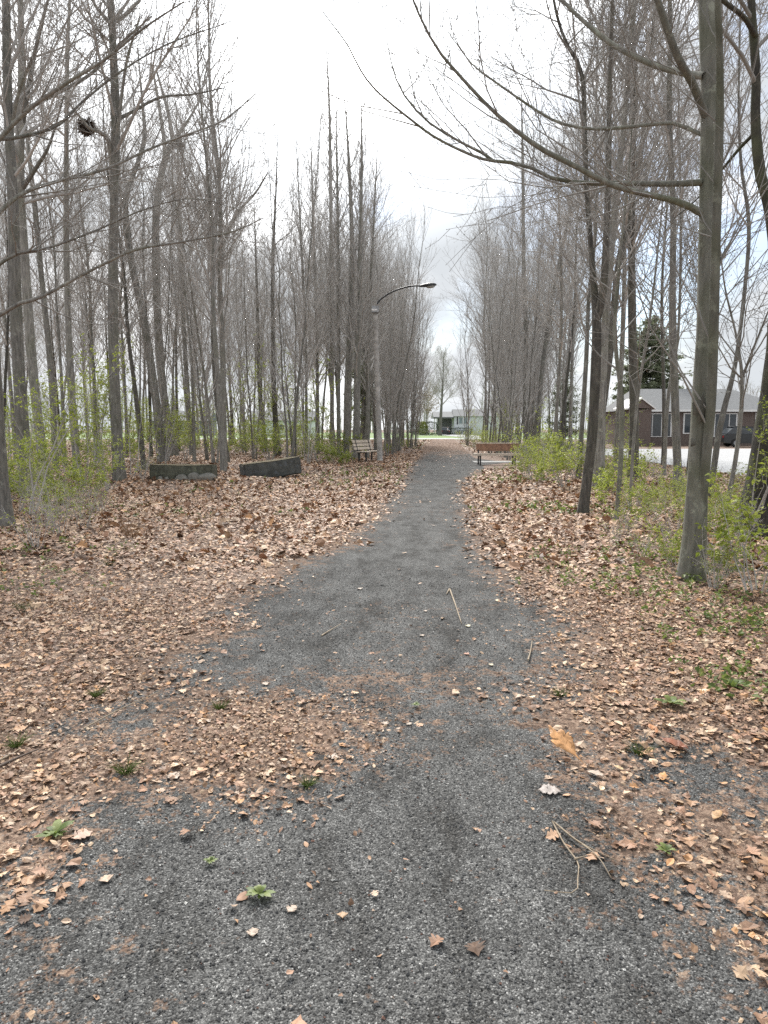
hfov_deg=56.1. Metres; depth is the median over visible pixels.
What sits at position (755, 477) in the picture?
young sapling
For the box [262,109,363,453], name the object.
bare tree
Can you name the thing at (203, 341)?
bare tree
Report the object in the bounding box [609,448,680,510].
leafing shrub
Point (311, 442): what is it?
leafing shrub
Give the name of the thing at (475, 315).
bare tree
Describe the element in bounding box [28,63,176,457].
bare tree
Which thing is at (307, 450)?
bare shrub
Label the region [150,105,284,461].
bare tree
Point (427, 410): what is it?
budding tree
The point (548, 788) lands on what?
fallen leaf
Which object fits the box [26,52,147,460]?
bare tree
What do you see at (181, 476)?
stone
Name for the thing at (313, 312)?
bare tree
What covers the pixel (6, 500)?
maple tree
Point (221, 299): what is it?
bare tree
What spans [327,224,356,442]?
bare tree
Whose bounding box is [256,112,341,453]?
bare tree
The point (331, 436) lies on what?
leafing shrub
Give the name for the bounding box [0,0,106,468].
bare tree
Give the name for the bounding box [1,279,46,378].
bare tree
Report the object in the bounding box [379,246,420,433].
bare tree
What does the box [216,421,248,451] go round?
leafing shrub
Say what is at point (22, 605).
grass tuft
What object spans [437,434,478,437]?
driveway
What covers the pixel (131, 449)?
leafing shrub
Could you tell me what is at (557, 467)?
leafing shrub
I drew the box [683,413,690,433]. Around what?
window
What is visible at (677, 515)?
leafing shrub
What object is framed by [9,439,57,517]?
leafing shrub
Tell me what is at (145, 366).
bare tree
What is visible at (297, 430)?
leafing shrub
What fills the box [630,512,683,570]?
leafing shrub
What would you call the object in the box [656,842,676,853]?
weed
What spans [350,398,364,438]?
young sapling
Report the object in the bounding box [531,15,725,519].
bare tree
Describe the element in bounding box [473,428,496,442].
leafing shrub
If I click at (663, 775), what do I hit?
fallen leaf
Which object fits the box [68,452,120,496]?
leafing shrub
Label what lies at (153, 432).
leafing shrub
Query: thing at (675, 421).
bare tree
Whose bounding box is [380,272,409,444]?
bare tree
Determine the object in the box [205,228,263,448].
bare tree
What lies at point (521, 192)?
bare tree
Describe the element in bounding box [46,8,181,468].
bare tree
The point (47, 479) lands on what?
leafing shrub
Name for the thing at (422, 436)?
lawn
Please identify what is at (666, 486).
leafing shrub
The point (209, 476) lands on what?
stone
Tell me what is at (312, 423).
distant house
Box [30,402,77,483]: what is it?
young sapling
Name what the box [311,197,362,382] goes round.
bare tree
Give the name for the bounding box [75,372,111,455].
young sapling
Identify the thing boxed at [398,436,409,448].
leafing shrub
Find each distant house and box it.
[152,411,216,435]
[248,411,314,435]
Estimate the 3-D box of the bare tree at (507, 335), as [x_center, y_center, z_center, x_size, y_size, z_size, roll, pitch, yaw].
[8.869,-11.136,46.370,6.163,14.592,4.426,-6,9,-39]
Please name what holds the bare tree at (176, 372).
on the ground at (125, 582)
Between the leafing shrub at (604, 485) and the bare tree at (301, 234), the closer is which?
the leafing shrub at (604, 485)
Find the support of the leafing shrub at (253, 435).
on the ground at (125, 582)
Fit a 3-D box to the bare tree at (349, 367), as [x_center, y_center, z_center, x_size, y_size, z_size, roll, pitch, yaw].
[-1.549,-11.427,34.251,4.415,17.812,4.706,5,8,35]
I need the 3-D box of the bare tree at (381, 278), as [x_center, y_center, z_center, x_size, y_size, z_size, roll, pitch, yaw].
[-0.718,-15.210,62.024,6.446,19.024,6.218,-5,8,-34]
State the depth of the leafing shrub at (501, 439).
38.14 m
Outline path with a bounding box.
[0,439,767,1023]
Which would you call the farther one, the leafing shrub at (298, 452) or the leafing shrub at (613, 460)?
the leafing shrub at (298, 452)
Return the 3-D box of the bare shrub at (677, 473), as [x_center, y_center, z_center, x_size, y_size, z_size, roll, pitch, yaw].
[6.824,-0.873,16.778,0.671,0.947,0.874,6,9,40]
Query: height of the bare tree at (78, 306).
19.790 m
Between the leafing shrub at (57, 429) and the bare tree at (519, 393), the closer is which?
the leafing shrub at (57, 429)
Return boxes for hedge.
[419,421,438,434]
[450,427,471,434]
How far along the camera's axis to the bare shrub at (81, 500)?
11.76 m
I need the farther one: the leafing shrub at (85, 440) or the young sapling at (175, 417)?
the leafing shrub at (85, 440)
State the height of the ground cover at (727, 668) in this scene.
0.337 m
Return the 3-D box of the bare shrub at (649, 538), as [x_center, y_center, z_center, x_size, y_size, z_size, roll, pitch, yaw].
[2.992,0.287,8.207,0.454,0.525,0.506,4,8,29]
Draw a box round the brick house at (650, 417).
[605,389,758,445]
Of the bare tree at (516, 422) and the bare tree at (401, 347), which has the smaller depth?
the bare tree at (401, 347)
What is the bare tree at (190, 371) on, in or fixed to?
on the ground at (125, 582)
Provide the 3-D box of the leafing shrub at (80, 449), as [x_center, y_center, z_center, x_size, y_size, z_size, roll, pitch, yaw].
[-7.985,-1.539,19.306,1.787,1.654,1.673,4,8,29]
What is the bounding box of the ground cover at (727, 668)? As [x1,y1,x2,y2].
[0,440,767,701]
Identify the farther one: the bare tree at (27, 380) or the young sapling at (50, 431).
the bare tree at (27, 380)
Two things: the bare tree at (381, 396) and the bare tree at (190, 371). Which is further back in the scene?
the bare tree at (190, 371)
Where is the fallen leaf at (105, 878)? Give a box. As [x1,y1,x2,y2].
[99,874,113,881]
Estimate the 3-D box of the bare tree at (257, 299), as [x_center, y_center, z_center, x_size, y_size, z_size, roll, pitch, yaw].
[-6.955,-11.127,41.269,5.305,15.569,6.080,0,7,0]
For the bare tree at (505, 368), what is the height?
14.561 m
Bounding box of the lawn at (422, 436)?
[6,433,586,437]
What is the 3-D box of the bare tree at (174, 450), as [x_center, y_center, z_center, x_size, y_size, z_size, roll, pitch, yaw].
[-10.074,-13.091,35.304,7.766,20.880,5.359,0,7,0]
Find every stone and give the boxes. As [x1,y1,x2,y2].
[175,474,187,479]
[188,472,198,479]
[198,473,215,480]
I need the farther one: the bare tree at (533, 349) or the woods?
the woods
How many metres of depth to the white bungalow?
164.92 m
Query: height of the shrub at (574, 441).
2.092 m
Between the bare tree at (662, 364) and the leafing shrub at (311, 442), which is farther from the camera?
the leafing shrub at (311, 442)
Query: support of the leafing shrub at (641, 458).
on the ground at (125, 582)
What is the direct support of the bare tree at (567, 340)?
on the ground at (125, 582)
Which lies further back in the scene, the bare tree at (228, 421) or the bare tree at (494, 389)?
the bare tree at (228, 421)
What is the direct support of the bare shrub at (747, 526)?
on the ground at (125, 582)
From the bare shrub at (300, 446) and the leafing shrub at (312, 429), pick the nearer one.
the leafing shrub at (312, 429)
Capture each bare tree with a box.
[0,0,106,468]
[0,0,140,498]
[0,0,155,474]
[0,0,215,482]
[0,1,135,465]
[0,12,62,460]
[0,60,59,435]
[0,134,34,243]
[0,144,58,366]
[0,181,26,286]
[0,198,40,349]
[0,325,12,423]
[0,337,12,439]
[1,0,247,480]
[1,262,49,388]
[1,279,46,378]
[1,320,11,377]
[21,284,54,388]
[22,196,105,455]
[23,153,86,451]
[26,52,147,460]
[27,219,77,441]
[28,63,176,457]
[28,156,107,447]
[33,223,106,438]
[38,210,119,438]
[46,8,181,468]
[48,132,118,446]
[53,249,107,414]
[62,63,178,358]
[75,38,197,460]
[83,164,133,446]
[91,273,141,423]
[100,42,205,456]
[107,192,173,441]
[110,0,303,468]
[118,121,202,462]
[119,295,151,439]
[120,22,250,455]
[122,237,179,437]
[123,140,203,451]
[123,251,165,442]
[124,0,280,472]
[126,81,246,461]
[126,87,229,455]
[129,26,277,462]
[132,103,215,418]
[142,271,185,427]
[147,199,207,436]
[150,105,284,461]
[152,156,253,459]
[166,246,210,444]
[168,271,209,438]
[179,219,261,445]
[179,241,229,448]
[185,264,229,444]
[201,182,270,447]
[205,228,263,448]
[205,268,252,443]
[206,230,269,451]
[208,176,291,458]
[216,243,289,385]
[217,269,247,436]
[222,41,358,457]
[224,109,324,455]
[227,187,297,452]
[230,252,277,428]
[239,233,277,393]
[244,240,282,414]
[247,216,296,422]
[249,135,327,456]
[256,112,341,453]
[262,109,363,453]
[276,166,364,451]
[280,235,324,443]
[286,72,393,457]
[287,185,348,434]
[288,153,353,448]
[289,309,321,440]
[292,191,348,447]
[297,19,374,450]
[298,304,325,398]
[303,272,327,388]
[304,75,391,457]
[310,278,346,368]
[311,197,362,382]
[312,79,409,458]
[312,199,345,370]
[313,150,428,449]
[320,123,426,457]
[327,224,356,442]
[342,182,400,446]
[344,217,408,450]
[344,240,391,446]
[354,164,402,436]
[354,228,406,442]
[356,185,420,455]
[361,172,441,454]
[361,178,430,453]
[363,218,432,450]
[365,189,413,448]
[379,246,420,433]
[380,238,410,446]
[380,250,407,441]
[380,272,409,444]
[380,276,399,443]
[383,230,446,447]
[383,256,423,444]
[386,283,418,444]
[390,248,430,447]
[391,253,412,371]
[398,251,443,446]
[408,293,438,445]
[412,279,438,444]
[426,341,464,434]
[429,0,729,514]
[431,164,521,436]
[442,279,490,445]
[444,193,521,440]
[446,0,728,479]
[454,177,531,452]
[456,110,546,459]
[458,233,507,442]
[460,68,572,450]
[460,276,510,432]
[461,168,548,452]
[469,238,515,439]
[470,219,530,457]
[471,183,550,436]
[472,279,496,381]
[474,220,531,442]
[476,205,522,442]
[488,242,560,415]
[488,281,539,442]
[490,166,593,446]
[492,182,582,450]
[492,265,521,434]
[493,131,575,458]
[494,239,554,448]
[496,107,627,471]
[499,0,762,487]
[501,217,569,440]
[503,233,557,422]
[508,100,604,456]
[520,226,567,441]
[522,258,553,424]
[524,0,747,478]
[524,189,600,442]
[526,98,621,456]
[528,159,591,451]
[529,0,740,471]
[529,0,761,477]
[529,231,558,437]
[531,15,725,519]
[531,146,599,451]
[533,140,617,451]
[539,91,765,513]
[540,0,767,491]
[548,227,590,372]
[558,70,656,337]
[584,6,725,464]
[617,4,755,475]
[623,169,767,512]
[637,0,767,496]
[655,0,767,474]
[673,0,767,537]
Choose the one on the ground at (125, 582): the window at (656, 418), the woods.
the woods
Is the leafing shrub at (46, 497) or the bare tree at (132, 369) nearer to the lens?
the leafing shrub at (46, 497)
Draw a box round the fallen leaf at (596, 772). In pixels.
[588,770,603,775]
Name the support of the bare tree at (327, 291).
on the ground at (125, 582)
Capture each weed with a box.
[33,819,74,837]
[204,856,218,863]
[245,884,274,898]
[654,695,686,705]
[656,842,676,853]
[725,678,750,688]
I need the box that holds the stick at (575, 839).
[544,820,615,893]
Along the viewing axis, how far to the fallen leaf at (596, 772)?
3.11 m
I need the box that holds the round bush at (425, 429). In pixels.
[417,421,428,434]
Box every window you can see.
[651,413,671,436]
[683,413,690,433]
[713,413,737,436]
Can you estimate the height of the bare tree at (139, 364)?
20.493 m
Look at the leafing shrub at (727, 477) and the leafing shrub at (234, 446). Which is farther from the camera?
the leafing shrub at (234, 446)
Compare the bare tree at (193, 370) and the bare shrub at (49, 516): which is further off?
the bare tree at (193, 370)
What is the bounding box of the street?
[46,438,584,438]
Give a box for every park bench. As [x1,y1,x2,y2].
[352,439,376,461]
[472,443,518,464]
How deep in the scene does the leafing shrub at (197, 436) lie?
43.98 m
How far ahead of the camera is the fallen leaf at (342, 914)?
2.21 m
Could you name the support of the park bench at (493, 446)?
on the ground at (125, 582)
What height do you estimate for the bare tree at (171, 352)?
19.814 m
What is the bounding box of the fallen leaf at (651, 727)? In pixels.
[648,724,657,732]
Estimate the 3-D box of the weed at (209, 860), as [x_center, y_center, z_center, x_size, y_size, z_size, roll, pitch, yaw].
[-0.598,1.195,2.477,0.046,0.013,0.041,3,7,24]
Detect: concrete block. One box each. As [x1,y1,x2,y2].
[149,464,216,479]
[239,456,301,477]
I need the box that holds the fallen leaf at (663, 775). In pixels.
[658,772,666,779]
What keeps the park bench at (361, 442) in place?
on the ground at (125, 582)
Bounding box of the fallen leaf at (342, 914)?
[337,911,347,917]
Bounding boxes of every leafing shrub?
[7,442,74,508]
[7,445,36,501]
[7,447,62,483]
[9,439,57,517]
[28,481,82,511]
[34,415,70,449]
[39,451,102,500]
[48,426,111,483]
[67,424,102,455]
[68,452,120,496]
[78,425,170,490]
[108,424,146,459]
[123,437,147,456]
[124,398,200,461]
[165,412,215,459]
[179,431,201,448]
[181,420,212,450]
[203,438,217,452]
[208,432,232,452]
[213,415,256,444]
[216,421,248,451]
[227,432,241,456]
[229,414,271,452]
[234,434,255,454]
[238,419,284,454]
[250,410,293,459]
[253,416,310,457]
[255,423,292,459]
[262,423,292,453]
[281,420,304,449]
[288,446,309,458]
[296,424,332,458]
[297,427,337,455]
[303,427,349,462]
[315,443,338,462]
[322,446,349,465]
[333,452,346,462]
[334,431,366,457]
[340,451,353,464]
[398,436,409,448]
[453,429,469,441]
[465,426,491,442]
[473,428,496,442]
[486,430,513,456]
[503,426,573,479]
[505,444,539,476]
[521,435,557,471]
[522,459,552,483]
[524,428,571,463]
[529,418,587,486]
[530,435,584,479]
[547,439,585,479]
[576,470,616,505]
[585,440,640,474]
[594,462,629,490]
[597,476,663,528]
[605,439,653,480]
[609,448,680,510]
[610,466,628,488]
[626,477,678,521]
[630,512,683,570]
[632,481,674,509]
[633,484,662,506]
[651,469,714,509]
[654,473,675,492]
[655,482,684,525]
[657,472,685,501]
[667,492,766,557]
[675,481,735,524]
[695,459,767,592]
[706,543,756,575]
[707,485,748,530]
[708,491,723,509]
[709,462,745,494]
[709,484,741,515]
[725,477,744,500]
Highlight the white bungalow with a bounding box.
[431,409,501,434]
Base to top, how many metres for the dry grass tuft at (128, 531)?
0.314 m
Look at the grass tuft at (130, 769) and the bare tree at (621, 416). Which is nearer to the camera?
the grass tuft at (130, 769)
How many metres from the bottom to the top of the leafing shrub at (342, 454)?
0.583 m
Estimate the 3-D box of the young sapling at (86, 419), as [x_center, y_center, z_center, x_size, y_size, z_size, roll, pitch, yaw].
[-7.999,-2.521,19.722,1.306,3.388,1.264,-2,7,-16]
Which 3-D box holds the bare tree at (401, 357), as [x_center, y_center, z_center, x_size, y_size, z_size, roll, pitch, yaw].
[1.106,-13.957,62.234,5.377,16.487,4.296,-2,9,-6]
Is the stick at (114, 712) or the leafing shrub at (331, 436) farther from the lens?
the leafing shrub at (331, 436)
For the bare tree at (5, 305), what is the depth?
43.19 m
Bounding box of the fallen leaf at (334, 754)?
[329,753,338,758]
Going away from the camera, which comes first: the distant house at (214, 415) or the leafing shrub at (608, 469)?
the leafing shrub at (608, 469)
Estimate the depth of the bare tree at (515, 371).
33.29 m
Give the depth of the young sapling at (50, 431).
24.54 m
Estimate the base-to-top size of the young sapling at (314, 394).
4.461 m
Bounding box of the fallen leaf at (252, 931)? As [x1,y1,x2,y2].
[246,927,258,936]
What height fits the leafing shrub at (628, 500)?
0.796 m
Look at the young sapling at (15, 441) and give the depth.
17.36 m
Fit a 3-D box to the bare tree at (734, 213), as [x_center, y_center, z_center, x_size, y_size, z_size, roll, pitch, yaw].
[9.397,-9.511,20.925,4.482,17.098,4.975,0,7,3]
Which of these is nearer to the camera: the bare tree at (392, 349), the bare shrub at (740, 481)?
the bare shrub at (740, 481)
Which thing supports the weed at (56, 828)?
on the path
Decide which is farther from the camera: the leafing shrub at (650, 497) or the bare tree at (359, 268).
the bare tree at (359, 268)
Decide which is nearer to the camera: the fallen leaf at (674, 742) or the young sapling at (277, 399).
the fallen leaf at (674, 742)
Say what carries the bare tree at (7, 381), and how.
on the ground at (125, 582)
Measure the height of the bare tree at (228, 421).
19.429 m
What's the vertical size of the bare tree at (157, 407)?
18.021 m
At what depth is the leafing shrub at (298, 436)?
35.94 m
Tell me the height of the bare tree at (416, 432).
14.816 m
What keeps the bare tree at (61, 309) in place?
on the ground at (125, 582)
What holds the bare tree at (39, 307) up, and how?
on the ground at (125, 582)
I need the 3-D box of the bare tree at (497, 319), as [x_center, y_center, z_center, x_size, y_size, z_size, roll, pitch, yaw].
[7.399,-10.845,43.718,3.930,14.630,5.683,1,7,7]
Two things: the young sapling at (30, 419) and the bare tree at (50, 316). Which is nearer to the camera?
the young sapling at (30, 419)
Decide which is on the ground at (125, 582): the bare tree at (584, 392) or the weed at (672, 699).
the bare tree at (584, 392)
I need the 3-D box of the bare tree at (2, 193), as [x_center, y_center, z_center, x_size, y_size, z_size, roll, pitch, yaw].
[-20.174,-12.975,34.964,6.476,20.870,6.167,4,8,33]
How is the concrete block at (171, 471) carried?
on the ground at (125, 582)
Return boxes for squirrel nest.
[77,117,96,137]
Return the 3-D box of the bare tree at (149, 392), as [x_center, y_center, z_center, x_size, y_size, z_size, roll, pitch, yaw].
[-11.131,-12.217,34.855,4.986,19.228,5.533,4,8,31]
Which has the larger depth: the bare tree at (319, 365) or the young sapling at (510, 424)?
the bare tree at (319, 365)
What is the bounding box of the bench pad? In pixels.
[472,461,520,462]
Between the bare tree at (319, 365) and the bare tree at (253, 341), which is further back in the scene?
the bare tree at (319, 365)
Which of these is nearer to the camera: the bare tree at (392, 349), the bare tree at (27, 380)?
the bare tree at (392, 349)
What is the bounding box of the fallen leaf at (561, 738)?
[548,725,580,760]
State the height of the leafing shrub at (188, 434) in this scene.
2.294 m
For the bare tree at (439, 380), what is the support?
on the lawn at (422, 436)
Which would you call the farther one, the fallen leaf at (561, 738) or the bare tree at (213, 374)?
the bare tree at (213, 374)
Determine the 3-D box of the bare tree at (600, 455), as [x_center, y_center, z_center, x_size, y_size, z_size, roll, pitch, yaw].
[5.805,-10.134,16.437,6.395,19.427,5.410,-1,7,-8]
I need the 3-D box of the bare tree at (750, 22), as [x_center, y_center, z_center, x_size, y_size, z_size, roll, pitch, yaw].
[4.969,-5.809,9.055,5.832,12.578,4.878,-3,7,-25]
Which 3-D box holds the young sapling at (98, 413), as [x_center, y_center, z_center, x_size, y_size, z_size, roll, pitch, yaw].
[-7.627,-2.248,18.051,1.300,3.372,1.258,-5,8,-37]
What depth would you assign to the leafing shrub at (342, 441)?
34.24 m
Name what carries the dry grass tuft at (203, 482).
on the ground at (125, 582)
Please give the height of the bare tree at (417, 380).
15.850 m
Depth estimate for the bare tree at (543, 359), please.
35.90 m
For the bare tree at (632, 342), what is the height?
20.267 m
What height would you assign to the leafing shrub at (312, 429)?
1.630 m
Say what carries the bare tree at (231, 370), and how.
on the ground at (125, 582)
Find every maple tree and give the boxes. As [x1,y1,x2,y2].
[0,0,297,531]
[284,0,767,581]
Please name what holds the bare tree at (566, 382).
on the ground at (125, 582)
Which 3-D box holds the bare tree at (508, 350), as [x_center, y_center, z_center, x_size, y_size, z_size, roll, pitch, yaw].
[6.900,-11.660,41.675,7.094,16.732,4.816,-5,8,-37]
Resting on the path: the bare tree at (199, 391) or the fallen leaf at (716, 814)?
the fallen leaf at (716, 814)
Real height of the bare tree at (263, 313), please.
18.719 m
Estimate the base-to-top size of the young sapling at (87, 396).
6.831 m
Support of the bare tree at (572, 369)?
on the ground at (125, 582)
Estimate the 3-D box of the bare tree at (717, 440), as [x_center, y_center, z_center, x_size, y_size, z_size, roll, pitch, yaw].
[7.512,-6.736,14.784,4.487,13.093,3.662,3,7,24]
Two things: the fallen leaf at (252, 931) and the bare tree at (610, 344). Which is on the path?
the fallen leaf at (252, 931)
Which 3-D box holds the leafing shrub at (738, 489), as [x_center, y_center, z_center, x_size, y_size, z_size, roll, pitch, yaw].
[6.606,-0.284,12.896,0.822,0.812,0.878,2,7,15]
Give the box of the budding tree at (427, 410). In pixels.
[413,382,439,434]
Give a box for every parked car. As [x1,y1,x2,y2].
[442,427,449,434]
[721,426,753,446]
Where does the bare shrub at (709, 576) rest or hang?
on the ground at (125, 582)
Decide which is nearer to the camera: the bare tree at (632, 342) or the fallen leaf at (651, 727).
the fallen leaf at (651, 727)
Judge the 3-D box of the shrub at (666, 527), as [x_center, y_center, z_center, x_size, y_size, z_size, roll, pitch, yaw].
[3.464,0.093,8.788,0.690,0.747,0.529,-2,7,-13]
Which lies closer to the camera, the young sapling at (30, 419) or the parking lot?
the young sapling at (30, 419)
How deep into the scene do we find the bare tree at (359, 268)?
32.86 m
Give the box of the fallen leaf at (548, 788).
[538,783,561,794]
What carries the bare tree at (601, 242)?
on the ground at (125, 582)
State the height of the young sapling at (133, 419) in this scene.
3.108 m
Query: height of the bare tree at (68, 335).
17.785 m
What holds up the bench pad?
on the ground at (125, 582)
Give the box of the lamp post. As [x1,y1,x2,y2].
[371,283,436,460]
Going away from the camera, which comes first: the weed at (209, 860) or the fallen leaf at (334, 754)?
the weed at (209, 860)
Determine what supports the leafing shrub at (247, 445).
on the ground at (125, 582)
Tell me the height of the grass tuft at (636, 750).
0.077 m
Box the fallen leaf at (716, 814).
[711,810,721,818]
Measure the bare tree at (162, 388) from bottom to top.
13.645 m
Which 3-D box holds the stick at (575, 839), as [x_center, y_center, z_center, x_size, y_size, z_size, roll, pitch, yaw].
[0.685,1.197,2.493,0.229,0.016,0.428,2,7,16]
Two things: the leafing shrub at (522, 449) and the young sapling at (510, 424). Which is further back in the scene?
the young sapling at (510, 424)
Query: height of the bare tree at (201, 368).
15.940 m
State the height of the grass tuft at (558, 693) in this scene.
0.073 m
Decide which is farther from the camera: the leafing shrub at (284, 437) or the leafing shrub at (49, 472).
the leafing shrub at (284, 437)
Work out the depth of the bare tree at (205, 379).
28.38 m
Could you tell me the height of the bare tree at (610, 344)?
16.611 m
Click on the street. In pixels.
(373, 438)
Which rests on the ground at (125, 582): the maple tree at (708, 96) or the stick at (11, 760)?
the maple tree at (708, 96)
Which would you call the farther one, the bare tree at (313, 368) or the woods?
the woods
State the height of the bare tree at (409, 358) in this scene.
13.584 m
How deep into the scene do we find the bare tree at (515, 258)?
56.66 m
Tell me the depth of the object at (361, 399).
51.10 m
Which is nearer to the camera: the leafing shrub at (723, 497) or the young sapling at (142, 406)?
the leafing shrub at (723, 497)
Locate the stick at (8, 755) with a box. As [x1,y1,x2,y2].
[0,748,19,760]
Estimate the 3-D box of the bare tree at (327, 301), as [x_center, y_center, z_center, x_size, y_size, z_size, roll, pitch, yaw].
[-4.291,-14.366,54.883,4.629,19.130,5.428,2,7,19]
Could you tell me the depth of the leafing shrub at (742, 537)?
6.55 m
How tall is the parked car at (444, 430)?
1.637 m
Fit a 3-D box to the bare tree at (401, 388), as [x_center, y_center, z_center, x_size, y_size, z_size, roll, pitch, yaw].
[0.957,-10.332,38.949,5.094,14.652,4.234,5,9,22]
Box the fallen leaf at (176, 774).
[167,772,180,778]
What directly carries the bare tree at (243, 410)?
on the ground at (125, 582)
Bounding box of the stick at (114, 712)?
[83,691,159,728]
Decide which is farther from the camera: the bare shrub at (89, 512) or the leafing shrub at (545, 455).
the leafing shrub at (545, 455)
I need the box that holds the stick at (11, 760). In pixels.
[0,749,38,767]
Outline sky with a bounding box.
[0,0,767,429]
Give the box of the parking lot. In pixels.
[605,449,750,475]
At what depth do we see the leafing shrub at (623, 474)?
17.50 m
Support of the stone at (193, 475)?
on the ground at (125, 582)
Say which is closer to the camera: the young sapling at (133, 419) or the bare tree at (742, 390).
the bare tree at (742, 390)
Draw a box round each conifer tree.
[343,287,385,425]
[542,363,587,439]
[607,314,692,405]
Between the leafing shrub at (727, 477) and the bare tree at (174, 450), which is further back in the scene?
the bare tree at (174, 450)
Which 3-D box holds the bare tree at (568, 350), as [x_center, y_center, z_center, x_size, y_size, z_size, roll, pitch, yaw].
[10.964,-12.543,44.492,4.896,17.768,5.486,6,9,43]
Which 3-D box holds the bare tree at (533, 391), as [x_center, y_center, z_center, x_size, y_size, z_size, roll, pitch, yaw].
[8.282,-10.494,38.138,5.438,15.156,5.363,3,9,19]
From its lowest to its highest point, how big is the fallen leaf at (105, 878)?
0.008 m
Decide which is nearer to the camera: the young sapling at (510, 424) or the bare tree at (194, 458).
the bare tree at (194, 458)
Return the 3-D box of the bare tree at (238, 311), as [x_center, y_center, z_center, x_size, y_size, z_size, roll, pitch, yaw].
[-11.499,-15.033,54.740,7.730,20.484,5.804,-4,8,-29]
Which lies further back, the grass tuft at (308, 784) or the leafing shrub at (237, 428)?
the leafing shrub at (237, 428)
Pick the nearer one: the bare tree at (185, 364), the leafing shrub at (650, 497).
the leafing shrub at (650, 497)
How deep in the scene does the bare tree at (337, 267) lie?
34.35 m
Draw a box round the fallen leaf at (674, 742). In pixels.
[660,737,688,748]
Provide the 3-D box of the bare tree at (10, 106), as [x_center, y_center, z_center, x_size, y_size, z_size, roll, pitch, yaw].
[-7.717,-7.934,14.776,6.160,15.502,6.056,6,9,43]
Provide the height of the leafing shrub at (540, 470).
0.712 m
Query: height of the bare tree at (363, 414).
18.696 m
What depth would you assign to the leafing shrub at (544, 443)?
29.92 m
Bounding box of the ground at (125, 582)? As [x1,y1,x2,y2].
[0,430,767,713]
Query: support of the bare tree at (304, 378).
on the ground at (125, 582)
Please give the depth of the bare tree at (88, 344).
42.12 m
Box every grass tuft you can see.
[0,729,33,751]
[9,599,34,611]
[84,684,108,696]
[102,557,118,565]
[104,750,146,774]
[114,514,157,537]
[195,476,215,486]
[208,699,230,709]
[297,773,318,789]
[552,686,570,696]
[621,735,660,756]
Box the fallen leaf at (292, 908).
[286,905,296,911]
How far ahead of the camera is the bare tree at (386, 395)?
44.80 m
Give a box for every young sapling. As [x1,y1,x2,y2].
[3,375,51,506]
[4,417,14,468]
[6,333,124,519]
[6,378,28,458]
[6,387,47,486]
[29,369,61,474]
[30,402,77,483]
[41,401,65,466]
[55,353,107,486]
[65,357,109,476]
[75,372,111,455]
[76,331,141,462]
[77,358,106,429]
[88,364,139,458]
[95,371,134,450]
[121,376,149,474]
[121,394,150,447]
[132,397,157,463]
[135,401,148,440]
[159,374,192,463]
[189,370,213,446]
[203,333,279,453]
[240,354,303,447]
[242,369,293,455]
[277,349,314,460]
[304,358,343,462]
[324,401,336,447]
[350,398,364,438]
[464,408,478,440]
[498,402,521,452]
[501,404,519,451]
[534,397,554,458]
[605,410,615,439]
[618,396,642,465]
[742,391,767,525]
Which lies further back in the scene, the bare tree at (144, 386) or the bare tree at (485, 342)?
the bare tree at (485, 342)
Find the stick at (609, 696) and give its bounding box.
[607,695,622,705]
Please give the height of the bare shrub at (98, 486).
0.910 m
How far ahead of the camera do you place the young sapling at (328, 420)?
54.88 m
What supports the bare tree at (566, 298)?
on the ground at (125, 582)
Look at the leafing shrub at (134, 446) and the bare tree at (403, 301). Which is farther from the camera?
the bare tree at (403, 301)
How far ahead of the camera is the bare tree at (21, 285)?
39.12 m
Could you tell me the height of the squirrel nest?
0.505 m
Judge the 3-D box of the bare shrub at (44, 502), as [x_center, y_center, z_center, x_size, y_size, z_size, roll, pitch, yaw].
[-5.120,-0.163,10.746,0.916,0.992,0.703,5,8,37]
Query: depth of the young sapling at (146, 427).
27.34 m
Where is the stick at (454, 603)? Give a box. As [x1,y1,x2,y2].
[446,588,461,623]
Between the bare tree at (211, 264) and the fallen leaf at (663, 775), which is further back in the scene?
the bare tree at (211, 264)
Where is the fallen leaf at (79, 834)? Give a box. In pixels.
[71,828,92,839]
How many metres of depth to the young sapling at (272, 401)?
36.94 m
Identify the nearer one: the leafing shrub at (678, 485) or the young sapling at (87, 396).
the leafing shrub at (678, 485)
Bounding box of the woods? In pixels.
[2,372,762,433]
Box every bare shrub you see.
[0,479,64,548]
[12,469,68,530]
[23,464,80,534]
[44,471,90,522]
[64,482,106,527]
[71,466,114,511]
[133,445,157,479]
[288,432,306,456]
[298,434,319,460]
[468,433,477,448]
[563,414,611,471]
[566,428,608,460]
[596,503,636,542]
[625,523,665,558]
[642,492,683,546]
[646,450,665,478]
[648,452,671,485]
[662,456,687,491]
[689,515,760,591]
[726,464,746,496]
[733,504,763,547]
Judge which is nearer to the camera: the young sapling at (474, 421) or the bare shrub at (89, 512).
the bare shrub at (89, 512)
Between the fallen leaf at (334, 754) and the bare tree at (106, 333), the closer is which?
the fallen leaf at (334, 754)
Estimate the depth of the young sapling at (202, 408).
56.06 m
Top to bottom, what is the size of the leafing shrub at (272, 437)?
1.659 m
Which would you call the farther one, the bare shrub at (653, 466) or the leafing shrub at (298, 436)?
the leafing shrub at (298, 436)
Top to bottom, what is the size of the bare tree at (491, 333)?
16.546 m

